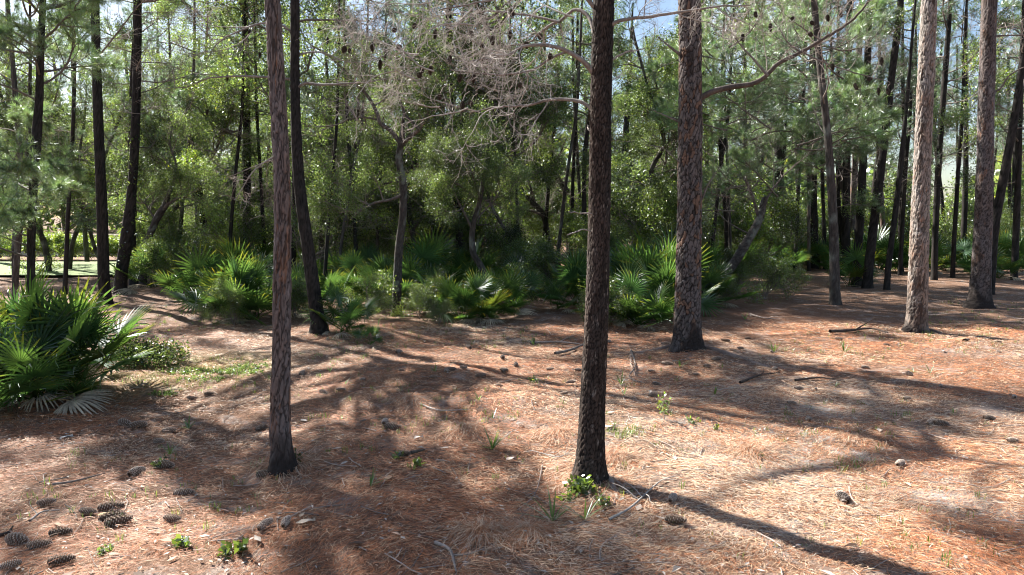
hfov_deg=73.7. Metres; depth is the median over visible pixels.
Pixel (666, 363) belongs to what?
pine cone
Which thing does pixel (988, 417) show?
pine cone
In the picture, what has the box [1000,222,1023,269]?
saw palmetto
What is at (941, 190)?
pine tree
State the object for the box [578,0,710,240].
oak tree
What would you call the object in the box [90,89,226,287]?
oak tree
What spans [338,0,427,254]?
pine tree
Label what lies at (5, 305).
saw palmetto
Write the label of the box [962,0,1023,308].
pine tree
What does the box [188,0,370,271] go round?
pine tree
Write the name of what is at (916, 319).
pine tree
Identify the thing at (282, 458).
pine tree
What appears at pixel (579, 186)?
pine tree
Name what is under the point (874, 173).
pine tree
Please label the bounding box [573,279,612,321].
shrub
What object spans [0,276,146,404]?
saw palmetto
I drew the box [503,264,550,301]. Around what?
saw palmetto
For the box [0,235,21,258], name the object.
hedge shrub
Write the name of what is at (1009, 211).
shrub
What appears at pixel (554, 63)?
pine tree
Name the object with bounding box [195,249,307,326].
saw palmetto
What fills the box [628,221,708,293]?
saw palmetto
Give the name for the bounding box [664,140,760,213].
shrub
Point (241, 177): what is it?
oak tree
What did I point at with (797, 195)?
pine tree
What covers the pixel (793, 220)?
shrub
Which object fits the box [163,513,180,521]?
pine cone
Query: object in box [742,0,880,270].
pine tree
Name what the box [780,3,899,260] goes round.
pine tree
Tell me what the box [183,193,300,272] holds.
shrub
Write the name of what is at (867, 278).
pine tree
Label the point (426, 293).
shrub
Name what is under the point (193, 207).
shrub
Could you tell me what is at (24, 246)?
hedge shrub
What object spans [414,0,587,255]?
oak tree
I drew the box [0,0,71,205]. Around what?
pine tree
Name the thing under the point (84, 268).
lawn
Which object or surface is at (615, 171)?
shrub
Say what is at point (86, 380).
saw palmetto
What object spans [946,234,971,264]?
saw palmetto
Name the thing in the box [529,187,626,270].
shrub
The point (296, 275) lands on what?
saw palmetto
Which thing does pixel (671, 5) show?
sky
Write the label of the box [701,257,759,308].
saw palmetto
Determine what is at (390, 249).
shrub
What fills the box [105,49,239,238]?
oak tree
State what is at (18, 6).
pine tree
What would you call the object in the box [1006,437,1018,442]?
pine cone
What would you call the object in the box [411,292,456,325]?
shrub
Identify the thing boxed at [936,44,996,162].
pine tree
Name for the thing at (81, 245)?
hedge shrub
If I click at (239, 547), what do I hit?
leafy plant
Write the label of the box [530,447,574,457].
fallen branch
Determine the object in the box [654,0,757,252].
pine tree
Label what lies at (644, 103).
pine tree
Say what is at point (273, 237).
shrub
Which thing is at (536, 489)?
fallen branch
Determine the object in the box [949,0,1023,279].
pine tree
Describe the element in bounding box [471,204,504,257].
shrub
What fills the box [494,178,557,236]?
shrub
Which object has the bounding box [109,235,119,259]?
hedge shrub
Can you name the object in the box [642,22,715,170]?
pine tree
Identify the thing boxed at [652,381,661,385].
pine cone
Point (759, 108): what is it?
pine tree
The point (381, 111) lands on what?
pine tree
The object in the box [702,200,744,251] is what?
shrub
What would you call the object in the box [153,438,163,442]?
pine cone
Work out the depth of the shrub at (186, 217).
26.15 m
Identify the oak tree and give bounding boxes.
[0,12,75,275]
[0,48,57,231]
[1,2,204,268]
[8,103,70,206]
[21,54,170,257]
[43,106,140,232]
[43,124,123,233]
[70,51,270,277]
[71,63,272,240]
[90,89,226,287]
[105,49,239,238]
[112,129,166,208]
[157,65,269,208]
[238,0,404,272]
[253,33,394,263]
[266,0,507,316]
[289,35,419,232]
[289,61,412,256]
[340,12,514,280]
[354,83,463,230]
[361,0,526,248]
[406,102,536,279]
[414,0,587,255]
[460,94,616,224]
[470,13,589,267]
[505,28,620,223]
[560,69,656,192]
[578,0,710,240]
[611,70,744,221]
[614,1,751,239]
[616,59,667,191]
[701,85,839,291]
[728,108,793,189]
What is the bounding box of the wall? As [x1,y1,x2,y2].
[1,234,234,255]
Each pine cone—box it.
[0,559,21,570]
[4,532,29,545]
[26,539,52,549]
[36,498,55,505]
[47,552,75,566]
[48,526,72,537]
[79,507,96,514]
[97,500,124,510]
[98,509,126,522]
[104,514,133,526]
[118,418,130,425]
[127,466,145,477]
[129,420,147,428]
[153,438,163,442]
[153,460,174,467]
[161,427,176,432]
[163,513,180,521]
[173,488,194,495]
[255,424,268,430]
[256,470,269,478]
[257,518,272,530]
[280,515,290,527]
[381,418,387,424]
[384,422,401,429]
[399,450,410,455]
[444,366,455,371]
[475,373,485,377]
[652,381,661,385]
[661,361,671,364]
[664,514,686,524]
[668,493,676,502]
[711,356,721,360]
[835,491,851,503]
[895,459,904,466]
[926,419,933,424]
[933,419,949,425]
[982,414,995,420]
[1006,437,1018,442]
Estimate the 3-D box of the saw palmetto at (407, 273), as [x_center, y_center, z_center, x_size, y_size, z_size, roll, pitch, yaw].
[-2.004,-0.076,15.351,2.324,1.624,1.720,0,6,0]
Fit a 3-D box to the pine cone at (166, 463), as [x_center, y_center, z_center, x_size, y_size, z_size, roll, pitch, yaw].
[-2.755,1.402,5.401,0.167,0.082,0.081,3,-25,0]
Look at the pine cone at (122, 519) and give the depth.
4.43 m
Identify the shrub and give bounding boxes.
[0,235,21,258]
[0,236,21,256]
[10,235,52,257]
[25,231,63,259]
[38,229,77,257]
[49,233,82,258]
[74,235,93,257]
[88,234,114,260]
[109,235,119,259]
[109,242,118,255]
[114,192,188,277]
[117,196,184,244]
[117,201,197,242]
[129,232,210,289]
[153,209,220,277]
[161,219,226,259]
[172,190,241,249]
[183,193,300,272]
[185,171,256,237]
[192,144,273,231]
[194,180,320,250]
[197,290,224,323]
[203,274,253,325]
[245,164,386,271]
[251,175,272,207]
[251,191,297,261]
[252,169,310,212]
[252,209,311,256]
[258,179,319,264]
[291,273,308,316]
[297,180,365,261]
[329,184,392,253]
[332,192,394,254]
[336,213,423,260]
[342,267,406,320]
[379,218,420,252]
[399,265,451,318]
[409,179,531,268]
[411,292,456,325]
[415,198,498,266]
[464,199,533,271]
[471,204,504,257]
[478,198,534,272]
[491,204,562,244]
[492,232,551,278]
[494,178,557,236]
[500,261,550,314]
[506,200,565,250]
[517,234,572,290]
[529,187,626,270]
[539,178,577,249]
[548,201,577,249]
[554,143,644,242]
[564,214,632,255]
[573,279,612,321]
[577,273,638,325]
[610,165,739,252]
[610,217,643,248]
[611,156,649,229]
[618,175,729,249]
[624,139,668,201]
[640,170,752,246]
[641,202,726,252]
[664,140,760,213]
[701,184,740,244]
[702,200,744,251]
[703,272,742,303]
[705,198,784,243]
[709,155,770,220]
[710,241,771,293]
[711,208,794,255]
[731,167,821,269]
[738,252,802,304]
[744,190,816,254]
[755,184,827,263]
[757,257,811,292]
[764,182,828,240]
[801,191,827,235]
[817,187,893,243]
[864,187,945,242]
[867,171,959,261]
[907,172,974,239]
[909,185,961,233]
[929,196,1001,240]
[939,192,960,238]
[971,200,1020,237]
[1000,204,1010,228]
[1000,211,1022,232]
[1002,182,1023,233]
[1002,196,1022,220]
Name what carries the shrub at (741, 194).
on the ground at (878, 302)
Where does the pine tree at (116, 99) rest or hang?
on the ground at (878, 302)
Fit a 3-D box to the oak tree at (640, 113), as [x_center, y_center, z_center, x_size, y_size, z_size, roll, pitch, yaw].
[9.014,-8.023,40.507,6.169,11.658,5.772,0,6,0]
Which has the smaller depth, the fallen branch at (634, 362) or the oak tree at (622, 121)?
the fallen branch at (634, 362)
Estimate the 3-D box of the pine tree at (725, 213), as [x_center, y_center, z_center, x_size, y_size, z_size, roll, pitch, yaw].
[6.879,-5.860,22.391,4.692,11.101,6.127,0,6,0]
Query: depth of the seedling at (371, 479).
5.03 m
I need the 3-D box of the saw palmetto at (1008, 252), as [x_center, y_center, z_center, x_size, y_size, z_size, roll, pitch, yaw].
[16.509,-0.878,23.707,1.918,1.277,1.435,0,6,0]
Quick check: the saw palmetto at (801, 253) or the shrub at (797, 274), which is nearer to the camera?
the shrub at (797, 274)
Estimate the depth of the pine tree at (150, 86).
54.53 m
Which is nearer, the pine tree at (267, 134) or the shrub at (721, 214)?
the shrub at (721, 214)
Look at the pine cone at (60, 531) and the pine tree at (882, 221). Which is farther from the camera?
the pine tree at (882, 221)
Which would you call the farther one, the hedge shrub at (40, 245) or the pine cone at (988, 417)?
the hedge shrub at (40, 245)
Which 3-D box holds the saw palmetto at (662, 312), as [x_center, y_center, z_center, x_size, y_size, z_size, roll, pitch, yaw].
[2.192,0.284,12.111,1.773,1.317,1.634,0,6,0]
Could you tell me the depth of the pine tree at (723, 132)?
49.13 m
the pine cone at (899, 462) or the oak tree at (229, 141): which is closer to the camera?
the pine cone at (899, 462)
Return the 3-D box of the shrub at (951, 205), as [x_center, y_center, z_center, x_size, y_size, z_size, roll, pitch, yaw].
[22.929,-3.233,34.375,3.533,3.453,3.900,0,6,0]
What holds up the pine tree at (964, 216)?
on the ground at (878, 302)
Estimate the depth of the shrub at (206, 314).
12.53 m
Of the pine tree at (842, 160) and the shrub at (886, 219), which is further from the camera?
the pine tree at (842, 160)
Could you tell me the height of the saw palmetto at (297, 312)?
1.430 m
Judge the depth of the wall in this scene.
34.01 m
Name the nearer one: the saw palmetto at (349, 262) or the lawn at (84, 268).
the saw palmetto at (349, 262)
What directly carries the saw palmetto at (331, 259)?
on the ground at (878, 302)
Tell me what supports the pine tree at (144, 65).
on the ground at (878, 302)
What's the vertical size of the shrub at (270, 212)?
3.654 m
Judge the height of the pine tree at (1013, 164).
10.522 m
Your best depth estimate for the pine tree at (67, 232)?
16.86 m
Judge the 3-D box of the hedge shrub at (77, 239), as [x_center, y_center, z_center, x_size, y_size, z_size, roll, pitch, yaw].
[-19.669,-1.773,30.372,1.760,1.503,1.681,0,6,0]
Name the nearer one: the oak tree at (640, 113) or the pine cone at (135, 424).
the pine cone at (135, 424)
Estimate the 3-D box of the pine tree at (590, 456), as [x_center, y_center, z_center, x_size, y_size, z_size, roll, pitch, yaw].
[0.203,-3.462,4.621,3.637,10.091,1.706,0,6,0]
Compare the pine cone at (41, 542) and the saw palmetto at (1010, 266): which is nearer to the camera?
the pine cone at (41, 542)
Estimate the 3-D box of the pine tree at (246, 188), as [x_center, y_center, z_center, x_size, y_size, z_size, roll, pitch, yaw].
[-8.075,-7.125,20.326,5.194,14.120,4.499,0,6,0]
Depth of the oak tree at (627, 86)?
22.73 m
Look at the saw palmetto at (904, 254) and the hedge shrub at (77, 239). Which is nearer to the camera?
the saw palmetto at (904, 254)
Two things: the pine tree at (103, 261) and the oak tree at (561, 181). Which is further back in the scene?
the oak tree at (561, 181)
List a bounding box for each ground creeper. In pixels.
[107,329,191,370]
[147,362,267,395]
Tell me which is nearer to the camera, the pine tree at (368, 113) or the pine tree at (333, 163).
the pine tree at (333, 163)
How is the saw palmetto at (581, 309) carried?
on the ground at (878, 302)
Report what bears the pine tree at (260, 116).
on the ground at (878, 302)
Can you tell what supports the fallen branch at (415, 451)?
on the ground at (878, 302)
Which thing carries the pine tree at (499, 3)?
on the ground at (878, 302)
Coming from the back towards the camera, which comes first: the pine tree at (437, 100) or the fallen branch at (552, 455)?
the pine tree at (437, 100)
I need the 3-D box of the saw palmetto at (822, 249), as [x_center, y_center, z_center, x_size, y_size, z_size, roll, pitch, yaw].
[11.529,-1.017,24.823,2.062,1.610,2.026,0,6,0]
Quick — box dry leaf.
[296,518,314,523]
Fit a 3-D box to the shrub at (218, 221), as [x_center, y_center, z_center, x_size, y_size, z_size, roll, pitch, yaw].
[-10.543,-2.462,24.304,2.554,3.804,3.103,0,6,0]
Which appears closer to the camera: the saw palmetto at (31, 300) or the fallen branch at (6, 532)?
the fallen branch at (6, 532)
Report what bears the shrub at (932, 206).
on the ground at (878, 302)
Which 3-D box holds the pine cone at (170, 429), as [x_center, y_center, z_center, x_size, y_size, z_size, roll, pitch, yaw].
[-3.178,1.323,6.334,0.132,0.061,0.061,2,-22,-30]
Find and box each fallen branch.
[0,526,12,536]
[28,501,59,521]
[52,473,104,485]
[411,449,424,453]
[419,403,468,410]
[434,540,484,570]
[512,464,544,509]
[530,334,579,343]
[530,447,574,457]
[554,344,582,354]
[628,349,644,382]
[739,368,780,383]
[749,313,776,318]
[794,375,844,381]
[829,318,887,332]
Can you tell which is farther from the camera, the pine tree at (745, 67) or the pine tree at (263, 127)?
the pine tree at (263, 127)
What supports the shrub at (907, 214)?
on the ground at (878, 302)
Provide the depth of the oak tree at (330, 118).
19.61 m
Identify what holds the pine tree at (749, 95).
on the ground at (878, 302)
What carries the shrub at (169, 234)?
on the ground at (878, 302)
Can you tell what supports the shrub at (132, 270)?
on the ground at (878, 302)
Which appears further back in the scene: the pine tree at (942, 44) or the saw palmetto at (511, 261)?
the pine tree at (942, 44)
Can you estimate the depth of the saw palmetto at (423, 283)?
13.61 m
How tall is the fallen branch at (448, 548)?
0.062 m
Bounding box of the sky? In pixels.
[0,0,1023,217]
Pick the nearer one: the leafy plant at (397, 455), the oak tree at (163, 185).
the leafy plant at (397, 455)
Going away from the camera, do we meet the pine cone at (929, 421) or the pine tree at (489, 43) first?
the pine cone at (929, 421)
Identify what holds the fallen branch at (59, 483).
on the ground at (878, 302)
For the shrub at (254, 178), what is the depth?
33.76 m
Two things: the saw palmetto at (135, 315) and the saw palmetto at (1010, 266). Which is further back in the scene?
the saw palmetto at (1010, 266)
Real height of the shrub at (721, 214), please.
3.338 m
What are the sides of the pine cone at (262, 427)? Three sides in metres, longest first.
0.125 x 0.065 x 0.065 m
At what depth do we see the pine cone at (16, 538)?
4.16 m
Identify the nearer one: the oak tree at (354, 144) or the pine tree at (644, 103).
the oak tree at (354, 144)
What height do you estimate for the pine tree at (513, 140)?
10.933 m
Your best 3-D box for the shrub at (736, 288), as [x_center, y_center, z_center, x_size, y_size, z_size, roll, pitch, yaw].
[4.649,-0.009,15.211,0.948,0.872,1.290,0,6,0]
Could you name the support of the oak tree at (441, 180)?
on the ground at (878, 302)
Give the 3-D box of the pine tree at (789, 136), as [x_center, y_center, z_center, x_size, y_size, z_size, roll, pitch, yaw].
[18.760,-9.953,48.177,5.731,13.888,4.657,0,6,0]
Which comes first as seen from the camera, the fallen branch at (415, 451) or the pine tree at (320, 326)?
the fallen branch at (415, 451)
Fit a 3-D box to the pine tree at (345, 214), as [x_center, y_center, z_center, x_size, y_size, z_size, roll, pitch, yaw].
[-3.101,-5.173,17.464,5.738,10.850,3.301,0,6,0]
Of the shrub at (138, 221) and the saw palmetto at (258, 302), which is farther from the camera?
the shrub at (138, 221)
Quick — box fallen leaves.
[0,292,1023,574]
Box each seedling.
[165,443,178,454]
[184,413,194,428]
[370,468,386,485]
[476,426,507,449]
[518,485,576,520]
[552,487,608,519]
[616,367,627,383]
[836,341,852,351]
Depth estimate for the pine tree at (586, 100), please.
38.04 m
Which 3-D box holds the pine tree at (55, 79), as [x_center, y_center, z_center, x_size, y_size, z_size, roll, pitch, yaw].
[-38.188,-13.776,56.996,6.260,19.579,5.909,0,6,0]
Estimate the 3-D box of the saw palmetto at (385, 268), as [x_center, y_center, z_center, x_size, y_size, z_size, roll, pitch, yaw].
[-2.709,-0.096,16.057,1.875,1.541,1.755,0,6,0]
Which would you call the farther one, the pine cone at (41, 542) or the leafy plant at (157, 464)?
the leafy plant at (157, 464)
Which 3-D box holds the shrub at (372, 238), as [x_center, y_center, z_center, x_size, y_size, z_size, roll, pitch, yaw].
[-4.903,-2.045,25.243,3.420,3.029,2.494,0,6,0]
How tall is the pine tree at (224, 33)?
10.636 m
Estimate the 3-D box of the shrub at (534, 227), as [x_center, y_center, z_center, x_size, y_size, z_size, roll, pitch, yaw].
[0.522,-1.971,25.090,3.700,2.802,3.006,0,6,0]
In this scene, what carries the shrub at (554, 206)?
on the ground at (878, 302)
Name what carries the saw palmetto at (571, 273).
on the ground at (878, 302)
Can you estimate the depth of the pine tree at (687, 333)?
9.53 m
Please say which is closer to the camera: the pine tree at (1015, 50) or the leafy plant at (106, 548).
the leafy plant at (106, 548)
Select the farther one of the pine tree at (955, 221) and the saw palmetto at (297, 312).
the pine tree at (955, 221)
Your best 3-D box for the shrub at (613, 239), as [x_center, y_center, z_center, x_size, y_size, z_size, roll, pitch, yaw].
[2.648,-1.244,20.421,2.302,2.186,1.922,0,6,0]
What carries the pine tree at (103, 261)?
on the ground at (878, 302)
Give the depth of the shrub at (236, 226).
24.70 m
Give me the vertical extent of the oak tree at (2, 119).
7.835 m
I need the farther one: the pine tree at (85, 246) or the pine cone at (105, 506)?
the pine tree at (85, 246)
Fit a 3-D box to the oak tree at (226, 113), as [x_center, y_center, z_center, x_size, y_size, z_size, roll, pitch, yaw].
[-10.074,-3.729,21.443,5.835,7.116,4.652,0,6,0]
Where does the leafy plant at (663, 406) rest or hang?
on the ground at (878, 302)
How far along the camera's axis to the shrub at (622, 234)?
23.20 m
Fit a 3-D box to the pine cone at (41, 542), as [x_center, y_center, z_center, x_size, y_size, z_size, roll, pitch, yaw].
[-2.837,1.540,4.101,0.132,0.061,0.061,1,10,-30]
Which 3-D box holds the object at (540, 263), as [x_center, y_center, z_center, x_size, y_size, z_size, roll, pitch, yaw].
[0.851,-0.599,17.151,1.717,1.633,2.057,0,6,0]
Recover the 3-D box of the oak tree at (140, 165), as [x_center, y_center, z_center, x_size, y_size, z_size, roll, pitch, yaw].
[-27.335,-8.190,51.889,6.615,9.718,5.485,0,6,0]
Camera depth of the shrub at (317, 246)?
23.71 m
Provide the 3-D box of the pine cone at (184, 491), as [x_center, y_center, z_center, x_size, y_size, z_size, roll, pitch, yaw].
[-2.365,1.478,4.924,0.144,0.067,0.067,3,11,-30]
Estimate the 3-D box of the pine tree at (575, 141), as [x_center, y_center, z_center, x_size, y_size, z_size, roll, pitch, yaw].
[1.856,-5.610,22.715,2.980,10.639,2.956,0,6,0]
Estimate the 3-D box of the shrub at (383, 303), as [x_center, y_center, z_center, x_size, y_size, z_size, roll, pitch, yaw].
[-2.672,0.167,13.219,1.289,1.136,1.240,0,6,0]
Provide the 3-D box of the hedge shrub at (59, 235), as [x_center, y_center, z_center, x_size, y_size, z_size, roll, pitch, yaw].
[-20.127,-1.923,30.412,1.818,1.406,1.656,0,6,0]
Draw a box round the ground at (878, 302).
[0,218,1023,574]
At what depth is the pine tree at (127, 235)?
16.97 m
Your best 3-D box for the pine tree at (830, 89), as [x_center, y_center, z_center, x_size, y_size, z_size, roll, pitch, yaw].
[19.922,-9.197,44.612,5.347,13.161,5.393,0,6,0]
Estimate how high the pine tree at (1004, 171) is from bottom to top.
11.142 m
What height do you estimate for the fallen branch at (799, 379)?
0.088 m
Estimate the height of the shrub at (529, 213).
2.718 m
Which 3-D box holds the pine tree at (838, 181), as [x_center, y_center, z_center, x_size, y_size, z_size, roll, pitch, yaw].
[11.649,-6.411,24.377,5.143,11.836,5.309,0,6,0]
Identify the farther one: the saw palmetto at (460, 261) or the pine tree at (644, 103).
the pine tree at (644, 103)
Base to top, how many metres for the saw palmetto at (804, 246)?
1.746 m
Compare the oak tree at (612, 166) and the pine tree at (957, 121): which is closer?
the oak tree at (612, 166)
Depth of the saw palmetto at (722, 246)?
23.12 m
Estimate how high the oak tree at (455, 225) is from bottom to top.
8.161 m
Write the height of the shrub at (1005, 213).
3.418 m
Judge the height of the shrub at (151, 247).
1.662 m
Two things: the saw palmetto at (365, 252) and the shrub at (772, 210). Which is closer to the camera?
the saw palmetto at (365, 252)
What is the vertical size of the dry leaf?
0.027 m
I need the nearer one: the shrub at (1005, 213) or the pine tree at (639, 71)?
the shrub at (1005, 213)
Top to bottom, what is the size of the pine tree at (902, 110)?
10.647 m
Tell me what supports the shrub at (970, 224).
on the ground at (878, 302)
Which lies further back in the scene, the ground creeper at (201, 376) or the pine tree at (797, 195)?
the pine tree at (797, 195)
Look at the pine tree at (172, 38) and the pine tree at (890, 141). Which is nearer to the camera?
the pine tree at (890, 141)
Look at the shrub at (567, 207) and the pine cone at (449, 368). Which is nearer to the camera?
the pine cone at (449, 368)
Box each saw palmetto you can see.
[0,257,156,411]
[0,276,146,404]
[0,279,108,377]
[0,285,158,415]
[0,287,154,357]
[0,293,20,381]
[27,354,99,400]
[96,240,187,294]
[148,242,228,308]
[163,249,270,323]
[173,233,302,291]
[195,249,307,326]
[203,244,257,271]
[237,238,273,258]
[244,270,307,316]
[268,260,326,317]
[294,248,335,272]
[296,263,358,311]
[298,279,379,339]
[317,248,366,277]
[322,249,367,281]
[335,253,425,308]
[343,241,387,274]
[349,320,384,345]
[365,250,423,299]
[377,248,473,307]
[403,224,473,296]
[411,264,469,317]
[421,269,512,325]
[433,269,504,324]
[440,234,510,284]
[455,247,474,272]
[472,266,542,317]
[486,258,511,271]
[498,251,557,295]
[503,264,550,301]
[533,244,610,305]
[540,274,579,313]
[565,238,709,295]
[568,257,668,322]
[570,248,623,261]
[572,236,712,316]
[609,269,674,331]
[616,255,727,316]
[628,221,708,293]
[701,236,767,294]
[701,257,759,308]
[708,241,755,264]
[754,238,808,271]
[762,246,817,267]
[780,234,823,270]
[803,229,828,264]
[808,238,846,270]
[822,243,880,287]
[839,234,908,269]
[863,224,909,273]
[903,233,972,273]
[906,239,970,269]
[945,232,1023,267]
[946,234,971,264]
[956,244,1023,280]
[959,247,1011,271]
[961,228,1023,272]
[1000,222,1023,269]
[1010,236,1023,266]
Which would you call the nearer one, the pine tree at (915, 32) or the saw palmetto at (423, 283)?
the saw palmetto at (423, 283)
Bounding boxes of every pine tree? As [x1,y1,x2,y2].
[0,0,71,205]
[0,0,95,299]
[0,0,110,274]
[0,0,126,299]
[0,1,28,140]
[20,0,152,293]
[21,2,111,261]
[22,14,81,230]
[23,0,200,303]
[59,3,177,237]
[82,0,179,284]
[86,0,200,203]
[100,0,232,294]
[117,2,234,203]
[125,0,460,334]
[131,0,250,262]
[142,45,191,209]
[145,0,252,232]
[149,0,291,250]
[161,9,237,227]
[181,0,290,248]
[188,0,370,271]
[196,0,270,224]
[209,0,292,257]
[211,0,299,478]
[226,35,289,185]
[240,71,310,179]
[271,0,395,277]
[288,0,374,277]
[298,0,802,503]
[302,0,420,299]
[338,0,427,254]
[348,52,409,189]
[353,0,445,252]
[372,41,466,141]
[393,0,516,276]
[401,0,492,239]
[409,0,543,211]
[448,2,531,217]
[462,0,537,195]
[470,2,550,237]
[481,2,565,275]
[499,0,660,249]
[504,0,587,241]
[524,4,592,242]
[526,0,613,254]
[532,0,618,269]
[533,4,626,172]
[538,0,614,209]
[611,7,658,195]
[612,47,667,165]
[629,0,901,383]
[630,40,672,249]
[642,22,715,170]
[644,0,906,225]
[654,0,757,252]
[667,0,786,252]
[672,0,767,252]
[702,1,776,246]
[702,45,736,158]
[706,0,792,224]
[716,0,796,176]
[726,0,832,237]
[738,0,902,268]
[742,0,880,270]
[746,0,852,269]
[748,0,866,304]
[765,87,805,191]
[773,0,908,246]
[773,4,833,197]
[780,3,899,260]
[787,67,844,167]
[788,0,856,268]
[792,0,894,269]
[802,53,858,198]
[804,0,917,286]
[822,0,909,243]
[829,80,910,185]
[831,0,946,212]
[836,19,970,267]
[837,0,979,271]
[840,0,974,289]
[860,0,920,288]
[863,5,960,274]
[866,44,913,191]
[872,1,971,173]
[882,17,963,179]
[882,34,1017,230]
[894,0,1015,279]
[901,0,1015,346]
[904,0,1012,277]
[907,40,974,205]
[911,0,1018,260]
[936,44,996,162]
[937,1,1023,294]
[938,0,1023,206]
[942,40,1023,169]
[947,53,1023,207]
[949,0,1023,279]
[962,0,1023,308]
[971,59,1023,217]
[975,99,1023,174]
[995,0,1023,133]
[997,16,1020,72]
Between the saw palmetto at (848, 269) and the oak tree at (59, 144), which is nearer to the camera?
the saw palmetto at (848, 269)
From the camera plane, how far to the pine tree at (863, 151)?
17.22 m
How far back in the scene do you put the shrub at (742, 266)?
17.23 m
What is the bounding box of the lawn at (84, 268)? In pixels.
[0,262,321,274]
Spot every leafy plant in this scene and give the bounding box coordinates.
[94,542,113,556]
[150,454,166,466]
[171,534,191,548]
[217,536,248,559]
[294,447,306,461]
[392,450,403,458]
[409,457,425,469]
[527,375,538,382]
[556,489,575,501]
[562,473,595,497]
[594,491,611,506]
[656,391,671,418]
[685,414,700,423]
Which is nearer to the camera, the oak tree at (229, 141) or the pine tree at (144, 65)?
the pine tree at (144, 65)
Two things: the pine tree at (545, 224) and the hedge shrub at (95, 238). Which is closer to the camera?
the pine tree at (545, 224)
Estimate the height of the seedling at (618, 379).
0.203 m
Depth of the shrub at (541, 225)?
26.38 m
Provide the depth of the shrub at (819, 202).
31.91 m
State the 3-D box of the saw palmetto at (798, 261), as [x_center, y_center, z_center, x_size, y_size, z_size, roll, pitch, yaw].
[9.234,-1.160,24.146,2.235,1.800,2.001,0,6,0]
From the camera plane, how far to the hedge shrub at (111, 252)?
30.08 m
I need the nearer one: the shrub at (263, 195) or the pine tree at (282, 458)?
the pine tree at (282, 458)
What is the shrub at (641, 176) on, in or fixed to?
on the ground at (878, 302)
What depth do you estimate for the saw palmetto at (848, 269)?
19.06 m
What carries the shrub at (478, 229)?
on the ground at (878, 302)
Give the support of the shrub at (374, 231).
on the ground at (878, 302)
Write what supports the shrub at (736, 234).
on the ground at (878, 302)
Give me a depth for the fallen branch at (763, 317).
13.05 m
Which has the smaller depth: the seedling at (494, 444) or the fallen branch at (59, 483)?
the fallen branch at (59, 483)
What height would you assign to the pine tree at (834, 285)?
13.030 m
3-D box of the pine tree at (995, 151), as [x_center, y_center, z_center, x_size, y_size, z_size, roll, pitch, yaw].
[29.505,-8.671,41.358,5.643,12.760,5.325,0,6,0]
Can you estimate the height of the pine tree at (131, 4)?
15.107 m
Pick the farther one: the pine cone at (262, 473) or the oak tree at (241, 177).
the oak tree at (241, 177)
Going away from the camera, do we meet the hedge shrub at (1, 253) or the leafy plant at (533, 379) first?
the leafy plant at (533, 379)
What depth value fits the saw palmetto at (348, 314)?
11.28 m
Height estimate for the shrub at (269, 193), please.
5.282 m
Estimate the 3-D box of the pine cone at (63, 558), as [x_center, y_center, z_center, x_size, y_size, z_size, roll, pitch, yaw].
[-2.580,1.557,3.910,0.140,0.073,0.074,1,-39,-35]
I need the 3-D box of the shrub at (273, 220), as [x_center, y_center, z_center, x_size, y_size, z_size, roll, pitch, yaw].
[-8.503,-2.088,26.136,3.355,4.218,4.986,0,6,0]
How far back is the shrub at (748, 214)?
26.23 m
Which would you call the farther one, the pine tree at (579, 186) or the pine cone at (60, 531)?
the pine tree at (579, 186)
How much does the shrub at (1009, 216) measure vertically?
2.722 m
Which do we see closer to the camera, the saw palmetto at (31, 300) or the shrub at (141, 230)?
the saw palmetto at (31, 300)
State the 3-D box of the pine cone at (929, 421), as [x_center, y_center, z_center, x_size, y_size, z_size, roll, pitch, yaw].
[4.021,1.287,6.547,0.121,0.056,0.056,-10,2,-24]
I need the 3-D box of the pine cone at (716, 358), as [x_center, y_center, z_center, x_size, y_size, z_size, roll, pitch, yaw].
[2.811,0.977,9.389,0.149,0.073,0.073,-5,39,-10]
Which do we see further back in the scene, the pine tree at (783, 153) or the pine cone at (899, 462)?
the pine tree at (783, 153)
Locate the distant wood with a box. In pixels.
[1,69,1023,233]
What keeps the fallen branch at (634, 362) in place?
on the ground at (878, 302)
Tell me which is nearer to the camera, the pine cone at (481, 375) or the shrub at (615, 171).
the pine cone at (481, 375)
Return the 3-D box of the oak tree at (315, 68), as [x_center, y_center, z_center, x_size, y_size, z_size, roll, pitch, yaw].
[-6.598,-4.926,25.178,5.673,8.659,4.954,0,6,0]
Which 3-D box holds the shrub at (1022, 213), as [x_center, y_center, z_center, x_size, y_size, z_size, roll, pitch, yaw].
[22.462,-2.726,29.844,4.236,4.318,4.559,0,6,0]
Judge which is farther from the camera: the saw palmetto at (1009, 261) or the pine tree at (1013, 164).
the pine tree at (1013, 164)
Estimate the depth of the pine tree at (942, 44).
34.94 m

